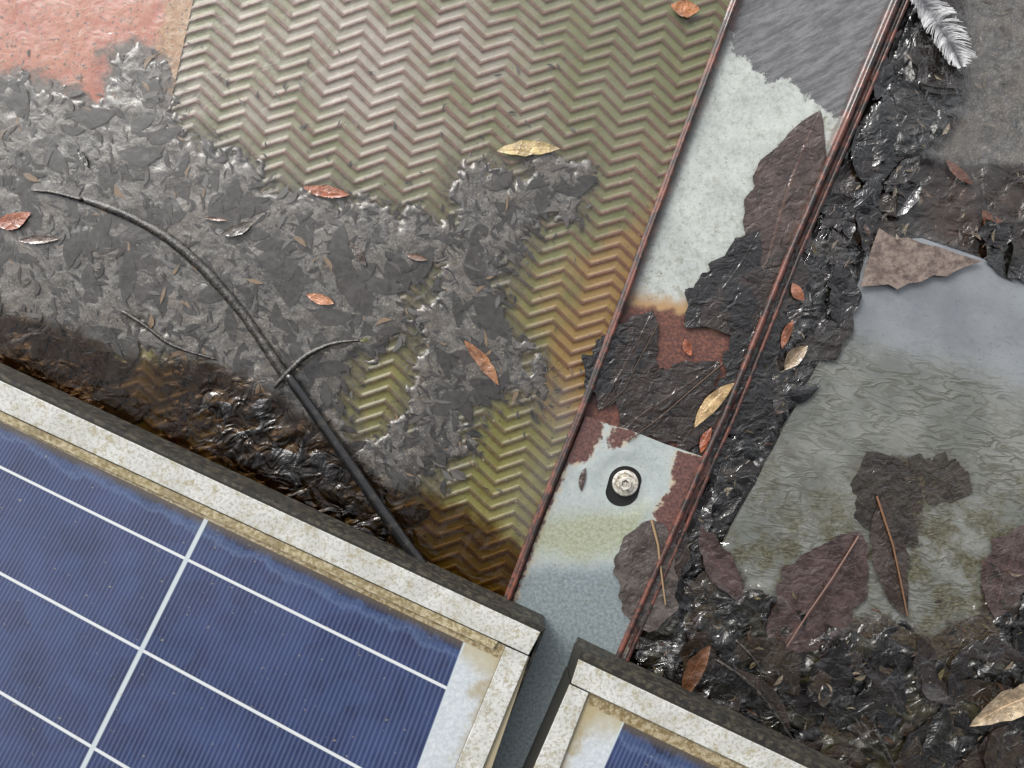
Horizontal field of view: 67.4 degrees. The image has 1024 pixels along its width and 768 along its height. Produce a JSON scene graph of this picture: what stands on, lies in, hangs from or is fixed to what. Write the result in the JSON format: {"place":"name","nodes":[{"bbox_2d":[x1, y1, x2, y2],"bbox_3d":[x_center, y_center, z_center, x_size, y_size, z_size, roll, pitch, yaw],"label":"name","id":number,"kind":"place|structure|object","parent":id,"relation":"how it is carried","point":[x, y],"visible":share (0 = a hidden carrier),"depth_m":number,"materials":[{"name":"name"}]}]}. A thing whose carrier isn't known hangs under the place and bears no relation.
{"place":"outdoors","nodes":[
{"label":"outdoors","id":0,"kind":"place"},
{"label":"ground","id":1,"kind":"structure","parent":0,"visible":0},
{"bbox_2d":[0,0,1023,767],"bbox_3d":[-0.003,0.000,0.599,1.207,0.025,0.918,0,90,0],"label":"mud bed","id":2,"kind":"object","parent":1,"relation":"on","point":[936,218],"visible":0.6,"depth_m":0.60,"materials":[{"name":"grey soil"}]},
{"bbox_2d":[0,0,192,127],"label":"painted slab","id":3,"kind":"structure","parent":2,"relation":"on","point":[85,38],"depth_m":0.60,"materials":[{"name":"paint"}]},
{"bbox_2d":[0,39,600,496],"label":"leaf litter","id":4,"kind":"object","parent":2,"relation":"on","point":[290,281],"visible":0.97,"depth_m":0.60,"materials":[{"name":"grey plant"}]},
{"bbox_2d":[0,212,30,229],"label":"fallen leaf","id":5,"kind":"object","parent":4,"relation":"on","point":[12,221],"visible":1,"depth_m":0.60,"materials":[{"name":"brown plant"}]},
{"bbox_2d":[18,235,58,243],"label":"fallen leaf","id":6,"kind":"object","parent":4,"relation":"on","point":[36,239],"visible":1,"depth_m":0.60,"materials":[{"name":"grey plant"}]},
{"bbox_2d":[32,190,81,200],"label":"twig","id":7,"kind":"object","parent":4,"relation":"on","point":[64,195],"visible":1,"depth_m":0.59,"materials":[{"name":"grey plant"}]},
{"bbox_2d":[77,149,87,166],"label":"fallen leaf","id":8,"kind":"object","parent":4,"relation":"on","point":[82,158],"visible":1,"depth_m":0.60,"materials":[{"name":"grey plant"}]},
{"bbox_2d":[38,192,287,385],"bbox_3d":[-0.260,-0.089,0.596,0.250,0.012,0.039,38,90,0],"label":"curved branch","id":9,"kind":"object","parent":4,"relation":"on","point":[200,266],"visible":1,"depth_m":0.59,"materials":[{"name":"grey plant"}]},
{"bbox_2d":[121,310,215,360],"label":"twig","id":10,"kind":"object","parent":4,"relation":"on","point":[147,327],"visible":1,"depth_m":0.59,"materials":[{"name":"grey plant"}]},
{"bbox_2d":[204,217,225,220],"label":"fallen leaf","id":11,"kind":"object","parent":4,"relation":"on","point":[215,219],"visible":1,"depth_m":0.60,"materials":[{"name":"plant"}]},
{"bbox_2d":[221,221,252,236],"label":"fallen leaf","id":12,"kind":"object","parent":4,"relation":"on","point":[238,229],"visible":1,"depth_m":0.60,"materials":[{"name":"grey plant"}]},
{"bbox_2d":[306,293,333,304],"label":"fallen leaf","id":13,"kind":"object","parent":4,"relation":"on","point":[320,299],"visible":1,"depth_m":0.60,"materials":[{"name":"orange plant"}]},
{"bbox_2d":[303,185,348,197],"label":"fallen leaf","id":14,"kind":"object","parent":4,"relation":"on","point":[326,191],"visible":1,"depth_m":0.60,"materials":[{"name":"brown plant"}]},
{"bbox_2d":[115,0,729,554],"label":"chevron mat","id":15,"kind":"object","parent":2,"relation":"on","point":[621,82],"visible":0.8,"depth_m":0.60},
{"bbox_2d":[671,0,699,17],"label":"fallen leaf","id":16,"kind":"object","parent":15,"relation":"on","point":[685,8],"visible":1,"depth_m":0.60,"materials":[{"name":"orange plant"}]},
{"bbox_2d":[0,316,935,754],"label":"standing water","id":17,"kind":"structure","parent":2,"relation":"on","point":[176,406],"depth_m":0.60,"materials":[{"name":"brown liquid"}]},
{"bbox_2d":[0,363,544,767],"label":"solar panel","id":18,"kind":"object","parent":17,"relation":"on","point":[164,603],"visible":1,"depth_m":0.55,"materials":[{"name":"glass"}]},
{"bbox_2d":[273,339,359,388],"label":"twig","id":19,"kind":"object","parent":17,"relation":"on","point":[295,364],"visible":1,"depth_m":0.59,"materials":[{"name":"grey plant"}]},
{"bbox_2d":[285,373,426,562],"bbox_3d":[-0.107,0.086,0.588,0.010,0.018,0.230,-36,90,0],"label":"black hose","id":20,"kind":"object","parent":17,"relation":"on","point":[390,522],"visible":0.77,"depth_m":0.58,"materials":[{"name":"rubber"}]},
{"bbox_2d":[351,242,365,265],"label":"fallen leaf","id":21,"kind":"object","parent":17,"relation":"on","point":[358,253],"visible":1,"depth_m":0.60,"materials":[{"name":"grey plant"}]},
{"bbox_2d":[407,254,426,260],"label":"fallen leaf","id":22,"kind":"object","parent":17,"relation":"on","point":[416,257],"visible":1,"depth_m":0.60,"materials":[{"name":"brown plant"}]},
{"bbox_2d":[464,341,497,384],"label":"fallen leaf","id":23,"kind":"object","parent":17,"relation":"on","point":[482,360],"visible":1,"depth_m":0.60,"materials":[{"name":"brown plant"}]},
{"bbox_2d":[497,140,560,155],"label":"fallen leaf","id":24,"kind":"object","parent":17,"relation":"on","point":[523,148],"visible":1,"depth_m":0.60,"materials":[{"name":"yellow plant"}]},
{"bbox_2d":[522,637,852,767],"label":"solar panel","id":25,"kind":"object","parent":17,"relation":"on","point":[606,709],"visible":1,"depth_m":0.55,"materials":[{"name":"glass"}]},
{"bbox_2d":[699,527,745,601],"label":"fallen leaf","id":26,"kind":"object","parent":17,"relation":"on","point":[720,567],"visible":1,"depth_m":0.59,"materials":[{"name":"brown plant"}]},
{"bbox_2d":[736,669,789,728],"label":"fallen leaf","id":27,"kind":"object","parent":17,"relation":"on","point":[771,696],"visible":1,"depth_m":0.58,"materials":[{"name":"plant"}]},
{"bbox_2d":[781,320,793,347],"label":"fallen leaf","id":28,"kind":"object","parent":17,"relation":"on","point":[786,333],"visible":1,"depth_m":0.59,"materials":[{"name":"brown plant"}]},
{"bbox_2d":[784,346,807,369],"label":"fallen leaf","id":29,"kind":"object","parent":17,"relation":"on","point":[795,356],"visible":1,"depth_m":0.59,"materials":[{"name":"beige plant"}]},
{"bbox_2d":[634,0,1023,767],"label":"fine plant debris","id":30,"kind":"object","parent":17,"relation":"on","point":[824,328],"visible":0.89,"depth_m":0.59,"materials":[{"name":"black plant"}]},
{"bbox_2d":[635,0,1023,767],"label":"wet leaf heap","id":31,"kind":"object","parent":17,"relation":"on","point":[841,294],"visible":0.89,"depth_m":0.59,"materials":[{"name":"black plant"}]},
{"bbox_2d":[682,646,709,691],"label":"fallen leaf","id":32,"kind":"object","parent":31,"relation":"on","point":[696,665],"visible":0.92,"depth_m":0.58,"materials":[{"name":"brown plant"}]},
{"bbox_2d":[735,640,762,693],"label":"twig","id":33,"kind":"object","parent":31,"relation":"on","point":[751,656],"visible":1,"depth_m":0.58,"materials":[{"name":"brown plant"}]},
{"bbox_2d":[716,659,795,741],"bbox_3d":[0.188,0.239,0.580,0.010,0.007,0.090,-44,90,0],"label":"twig","id":34,"kind":"object","parent":31,"relation":"on","point":[745,679],"visible":1,"depth_m":0.58,"materials":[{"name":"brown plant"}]},
{"bbox_2d":[911,0,977,68],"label":"feather","id":35,"kind":"object","parent":31,"relation":"on","point":[933,12],"visible":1,"depth_m":0.58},
{"bbox_2d":[970,683,1023,725],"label":"fallen leaf","id":36,"kind":"object","parent":31,"relation":"on","point":[1006,705],"visible":1,"depth_m":0.58,"materials":[{"name":"beige plant"}]},
{"bbox_2d":[874,729,896,767],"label":"twig","id":37,"kind":"object","parent":17,"relation":"on","point":[883,746],"visible":1,"depth_m":0.58,"materials":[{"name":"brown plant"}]},
{"bbox_2d":[860,228,980,288],"bbox_3d":[0.314,-0.085,0.590,0.084,0.002,0.047,18,90,0],"label":"torn paper piece","id":38,"kind":"object","parent":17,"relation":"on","point":[892,261],"visible":1,"depth_m":0.59,"materials":[{"name":"brown paper"}]},
{"bbox_2d":[504,0,909,660],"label":"steel channel","id":39,"kind":"object","parent":2,"relation":"on","point":[776,72],"visible":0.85,"depth_m":0.59,"materials":[{"name":"grey metal"}]},
{"bbox_2d":[492,416,710,767],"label":"slotted steel plate","id":40,"kind":"object","parent":39,"relation":"on","point":[568,587],"visible":0.73,"depth_m":0.59,"materials":[{"name":"grey metal"}]},
{"bbox_2d":[579,467,585,490],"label":"fallen leaf","id":41,"kind":"object","parent":40,"relation":"on","point":[582,477],"visible":1,"depth_m":0.59,"materials":[{"name":"plant"}]},
{"bbox_2d":[612,470,637,495],"bbox_3d":[0.087,0.076,0.595,0.020,0.029,0.020,0,90,0],"label":"hex bolt","id":42,"kind":"object","parent":40,"relation":"on","point":[624,482],"visible":1,"depth_m":0.58,"materials":[{"name":"metal"}]},
{"bbox_2d":[613,519,678,631],"bbox_3d":[0.102,0.146,0.585,0.051,0.004,0.087,0,90,0],"label":"fallen leaf","id":43,"kind":"object","parent":40,"relation":"on","point":[637,556],"visible":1,"depth_m":0.59,"materials":[{"name":"brown plant"}]},
{"bbox_2d":[581,332,644,392],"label":"fallen leaf","id":44,"kind":"object","parent":39,"relation":"on","point":[604,384],"visible":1,"depth_m":0.59,"materials":[{"name":"black plant"}]},
{"bbox_2d":[594,310,658,409],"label":"fallen leaf","id":45,"kind":"object","parent":39,"relation":"on","point":[639,328],"visible":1,"depth_m":0.59,"materials":[{"name":"black plant"}]},
{"bbox_2d":[614,377,677,442],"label":"fallen leaf","id":46,"kind":"object","parent":39,"relation":"on","point":[668,433],"visible":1,"depth_m":0.59,"materials":[{"name":"black plant"}]},
{"bbox_2d":[619,361,719,433],"bbox_3d":[0.120,0.010,0.588,0.079,0.001,0.057,0,90,0],"label":"fallen leaf","id":47,"kind":"object","parent":39,"relation":"on","point":[652,396],"visible":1,"depth_m":0.59,"materials":[{"name":"black plant"}]},
{"bbox_2d":[602,323,723,441],"bbox_3d":[0.112,0.006,0.587,0.059,0.003,0.091,33,90,0],"label":"leaf stalk","id":48,"kind":"object","parent":47,"relation":"on","point":[705,378],"visible":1,"depth_m":0.59,"materials":[{"name":"brown plant"}]},
{"bbox_2d":[674,522,690,594],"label":"fallen leaf","id":49,"kind":"object","parent":39,"relation":"on","point":[682,557],"visible":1,"depth_m":0.59,"materials":[{"name":"black plant"}]},
{"bbox_2d":[683,340,691,355],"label":"fallen leaf","id":50,"kind":"object","parent":39,"relation":"on","point":[687,347],"visible":1,"depth_m":0.59,"materials":[{"name":"orange plant"}]},
{"bbox_2d":[673,385,730,449],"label":"fallen leaf","id":51,"kind":"object","parent":39,"relation":"on","point":[689,435],"visible":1,"depth_m":0.59,"materials":[{"name":"black plant"}]},
{"bbox_2d":[694,383,733,426],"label":"fallen leaf","id":52,"kind":"object","parent":51,"relation":"on","point":[712,403],"visible":1,"depth_m":0.59,"materials":[{"name":"beige plant"}]},
{"bbox_2d":[691,436,735,466],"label":"fallen leaf","id":53,"kind":"object","parent":39,"relation":"on","point":[728,446],"visible":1,"depth_m":0.59,"materials":[{"name":"black plant"}]},
{"bbox_2d":[699,428,711,451],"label":"fallen leaf","id":54,"kind":"object","parent":53,"relation":"on","point":[705,439],"visible":1,"depth_m":0.59,"materials":[{"name":"orange plant"}]},
{"bbox_2d":[684,230,762,327],"bbox_3d":[0.163,-0.081,0.589,0.061,0.001,0.075,0,90,0],"label":"fallen leaf","id":55,"kind":"object","parent":39,"relation":"on","point":[741,258],"visible":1,"depth_m":0.59,"materials":[{"name":"black plant"}]},
{"bbox_2d":[698,270,783,334],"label":"fallen leaf","id":56,"kind":"object","parent":55,"relation":"on","point":[711,315],"visible":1,"depth_m":0.59,"materials":[{"name":"black plant"}]},
{"bbox_2d":[727,297,790,382],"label":"fallen leaf","id":57,"kind":"object","parent":56,"relation":"on","point":[739,319],"visible":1,"depth_m":0.59,"materials":[{"name":"black plant"}]},
{"bbox_2d":[758,244,808,316],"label":"fallen leaf","id":58,"kind":"object","parent":56,"relation":"on","point":[800,278],"visible":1,"depth_m":0.59,"materials":[{"name":"brown plant"}]},
{"bbox_2d":[791,283,803,300],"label":"fallen leaf","id":59,"kind":"object","parent":58,"relation":"on","point":[797,292],"visible":1,"depth_m":0.59,"materials":[{"name":"brown plant"}]},
{"bbox_2d":[717,333,775,436],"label":"fallen leaf","id":60,"kind":"object","parent":39,"relation":"on","point":[757,410],"visible":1,"depth_m":0.59,"materials":[{"name":"black plant"}]},
{"bbox_2d":[743,110,825,270],"bbox_3d":[0.209,-0.143,0.590,0.064,0.001,0.134,0,90,0],"label":"fallen leaf","id":61,"kind":"object","parent":39,"relation":"on","point":[786,175],"visible":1,"depth_m":0.59,"materials":[{"name":"brown plant"}]},
{"bbox_2d":[655,238,1023,766],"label":"slate sheet","id":62,"kind":"object","parent":2,"relation":"on","point":[930,368],"visible":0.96,"depth_m":0.59,"materials":[{"name":"grey stone"}]},
{"bbox_2d":[766,532,868,652],"bbox_3d":[0.237,0.163,0.588,0.105,0.007,0.069,-31,90,0],"label":"fallen leaf","id":63,"kind":"object","parent":62,"relation":"on","point":[827,581],"visible":1,"depth_m":0.59,"materials":[{"name":"brown plant"}]},
{"bbox_2d":[850,451,921,543],"bbox_3d":[0.289,0.088,0.593,0.056,0.001,0.072,0,90,0],"label":"fallen leaf","id":64,"kind":"object","parent":62,"relation":"on","point":[880,475],"visible":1,"depth_m":0.59,"materials":[{"name":"brown plant"}]},
{"bbox_2d":[869,496,909,616],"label":"fallen leaf","id":65,"kind":"object","parent":62,"relation":"on","point":[890,556],"visible":1,"depth_m":0.59,"materials":[{"name":"brown plant"}]},
{"bbox_2d":[909,451,972,504],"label":"fallen leaf","id":66,"kind":"object","parent":62,"relation":"on","point":[946,480],"visible":1,"depth_m":0.59,"materials":[{"name":"plant"}]},
{"bbox_2d":[981,525,1023,616],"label":"fallen leaf","id":67,"kind":"object","parent":62,"relation":"on","point":[1005,557],"visible":1,"depth_m":0.59,"materials":[{"name":"brown plant"}]},
{"bbox_2d":[946,159,973,183],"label":"fallen leaf","id":68,"kind":"object","parent":2,"relation":"on","point":[961,175],"visible":1,"depth_m":0.60,"materials":[{"name":"brown plant"}]},
{"bbox_2d":[982,210,1002,223],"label":"fallen leaf","id":69,"kind":"object","parent":2,"relation":"on","point":[989,215],"visible":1,"depth_m":0.60,"materials":[{"name":"brown plant"}]}
]}

